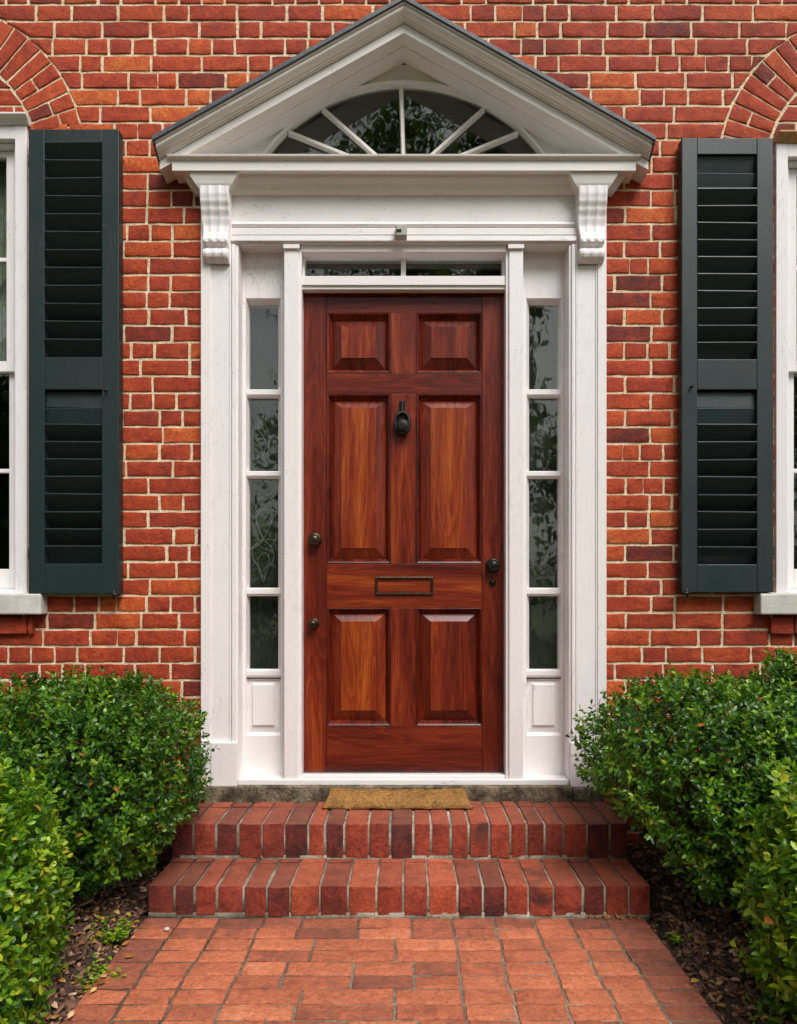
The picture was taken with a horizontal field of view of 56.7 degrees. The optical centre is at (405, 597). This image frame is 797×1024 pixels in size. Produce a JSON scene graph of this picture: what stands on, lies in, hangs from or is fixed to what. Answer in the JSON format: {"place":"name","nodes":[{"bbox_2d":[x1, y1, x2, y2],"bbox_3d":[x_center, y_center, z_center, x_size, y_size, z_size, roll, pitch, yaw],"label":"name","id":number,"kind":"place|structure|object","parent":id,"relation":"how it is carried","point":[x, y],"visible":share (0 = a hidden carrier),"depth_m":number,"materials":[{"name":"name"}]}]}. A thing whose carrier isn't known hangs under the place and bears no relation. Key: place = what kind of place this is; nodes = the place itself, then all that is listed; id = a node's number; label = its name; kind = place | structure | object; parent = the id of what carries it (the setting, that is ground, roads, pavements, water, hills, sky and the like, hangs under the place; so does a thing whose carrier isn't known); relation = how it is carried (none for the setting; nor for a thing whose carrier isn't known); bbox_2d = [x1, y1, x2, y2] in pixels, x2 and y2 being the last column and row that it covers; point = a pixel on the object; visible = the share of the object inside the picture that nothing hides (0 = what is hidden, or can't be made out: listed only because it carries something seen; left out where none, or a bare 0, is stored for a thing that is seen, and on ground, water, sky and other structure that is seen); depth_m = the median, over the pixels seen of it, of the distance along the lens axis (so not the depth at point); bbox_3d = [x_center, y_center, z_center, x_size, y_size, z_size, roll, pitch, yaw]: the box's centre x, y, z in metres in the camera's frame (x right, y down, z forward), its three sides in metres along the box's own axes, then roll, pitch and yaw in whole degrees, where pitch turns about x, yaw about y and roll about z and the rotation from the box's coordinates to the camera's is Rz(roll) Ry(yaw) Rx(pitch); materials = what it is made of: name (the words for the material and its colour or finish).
{"place":"outdoors","nodes":[
{"label":"outdoors","id":0,"kind":"place"},
{"bbox_2d":[61,917,721,1023],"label":"path","id":1,"kind":"structure","parent":0,"point":[404,971],"depth_m":2.13,"materials":[{"name":"brick"}]},
{"bbox_2d":[68,1010,74,1018],"bbox_3d":[-0.863,1.073,1.902,0.014,0.009,0.030,0,0,0],"label":"fallen leaf","id":2,"kind":"object","parent":1,"relation":"on","point":[71,1013],"visible":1,"depth_m":1.90,"materials":[{"name":"beige plant"}]},
{"bbox_2d":[148,801,649,921],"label":"brick steps","id":3,"kind":"structure","parent":1,"relation":"on","point":[303,860],"depth_m":2.71,"materials":[{"name":"red brick"}]},
{"bbox_2d":[322,787,472,809],"bbox_3d":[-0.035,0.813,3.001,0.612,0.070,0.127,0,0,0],"label":"doormat","id":4,"kind":"object","parent":3,"relation":"on","point":[380,798],"visible":1,"depth_m":3.02,"materials":[{"name":"beige wicker"}]},
{"bbox_2d":[22,840,796,1023],"bbox_3d":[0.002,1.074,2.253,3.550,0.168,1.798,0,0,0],"label":"bark mulch","id":5,"kind":"object","parent":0,"point":[692,924],"visible":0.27,"depth_m":2.37,"materials":[{"name":"brown wood"}]},
{"bbox_2d":[0,753,80,1023],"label":"holly shrub","id":6,"kind":"object","parent":5,"relation":"on","point":[29,943],"visible":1,"depth_m":1.88,"materials":[{"name":"green plant"}]},
{"bbox_2d":[51,1001,57,1007],"bbox_3d":[-0.935,1.082,1.961,0.027,0.015,0.012,0,0,29],"label":"fallen leaf","id":7,"kind":"object","parent":5,"relation":"on","point":[54,1004],"visible":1,"depth_m":1.96,"materials":[{"name":"beige plant"}]},
{"bbox_2d":[76,954,126,991],"bbox_3d":[-0.863,1.107,2.145,0.162,0.078,0.181,0,0,0],"label":"weed","id":8,"kind":"object","parent":5,"relation":"on","point":[95,977],"visible":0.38,"depth_m":2.14,"materials":[{"name":"green plant"}]},
{"bbox_2d":[0,664,219,900],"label":"boxwood shrub","id":9,"kind":"object","parent":5,"relation":"on","point":[106,844],"visible":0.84,"depth_m":2.43,"materials":[{"name":"green plant"}]},
{"bbox_2d":[87,913,132,944],"bbox_3d":[-0.945,1.069,2.359,0.137,0.074,0.135,0,0,-23],"label":"weed","id":10,"kind":"object","parent":5,"relation":"on","point":[119,934],"visible":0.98,"depth_m":2.35,"materials":[{"name":"green plant"}]},
{"bbox_2d":[665,930,693,945],"bbox_3d":[0.879,1.095,2.364,0.084,0.041,0.075,0,0,-18],"label":"weed","id":11,"kind":"object","parent":5,"relation":"on","point":[676,939],"visible":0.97,"depth_m":2.36,"materials":[{"name":"green plant"}]},
{"bbox_2d":[565,646,796,909],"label":"boxwood shrub","id":12,"kind":"object","parent":5,"relation":"on","point":[704,827],"visible":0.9,"depth_m":2.40,"materials":[{"name":"green plant"}]},
{"bbox_2d":[729,755,796,1023],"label":"holly shrub","id":13,"kind":"object","parent":5,"relation":"on","point":[768,899],"visible":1,"depth_m":1.89,"materials":[{"name":"green plant"}]},
{"label":"lawn","id":14,"kind":"structure","parent":0,"visible":0},
{"bbox_2d":[0,0,796,845],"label":"brick house","id":15,"kind":"structure","parent":14,"relation":"on","point":[318,480],"depth_m":3.12,"materials":[{"name":"brick"}]},
{"bbox_2d":[0,112,47,614],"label":"window","id":16,"kind":"structure","parent":15,"relation":"in","point":[15,598],"depth_m":3.11,"materials":[{"name":"white paint"}]},
{"bbox_2d":[395,224,406,239],"bbox_3d":[-0.020,-1.523,3.075,0.049,0.052,0.044,0,0,0],"label":"motion sensor","id":17,"kind":"object","parent":15,"relation":"attached to","point":[400,231],"visible":1,"depth_m":3.06,"materials":[{"name":"grey plastic"}]},
{"bbox_2d":[304,295,503,771],"bbox_3d":[-0.006,-0.274,3.174,0.881,2.055,0.091,0,0,0],"label":"door","id":18,"kind":"structure","parent":15,"relation":"in","point":[404,468],"depth_m":3.18,"materials":[{"name":"brown wood"}]},
{"bbox_2d":[754,130,796,614],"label":"window","id":19,"kind":"structure","parent":15,"relation":"in","point":[783,601],"depth_m":3.11,"materials":[{"name":"white paint"}]}
]}

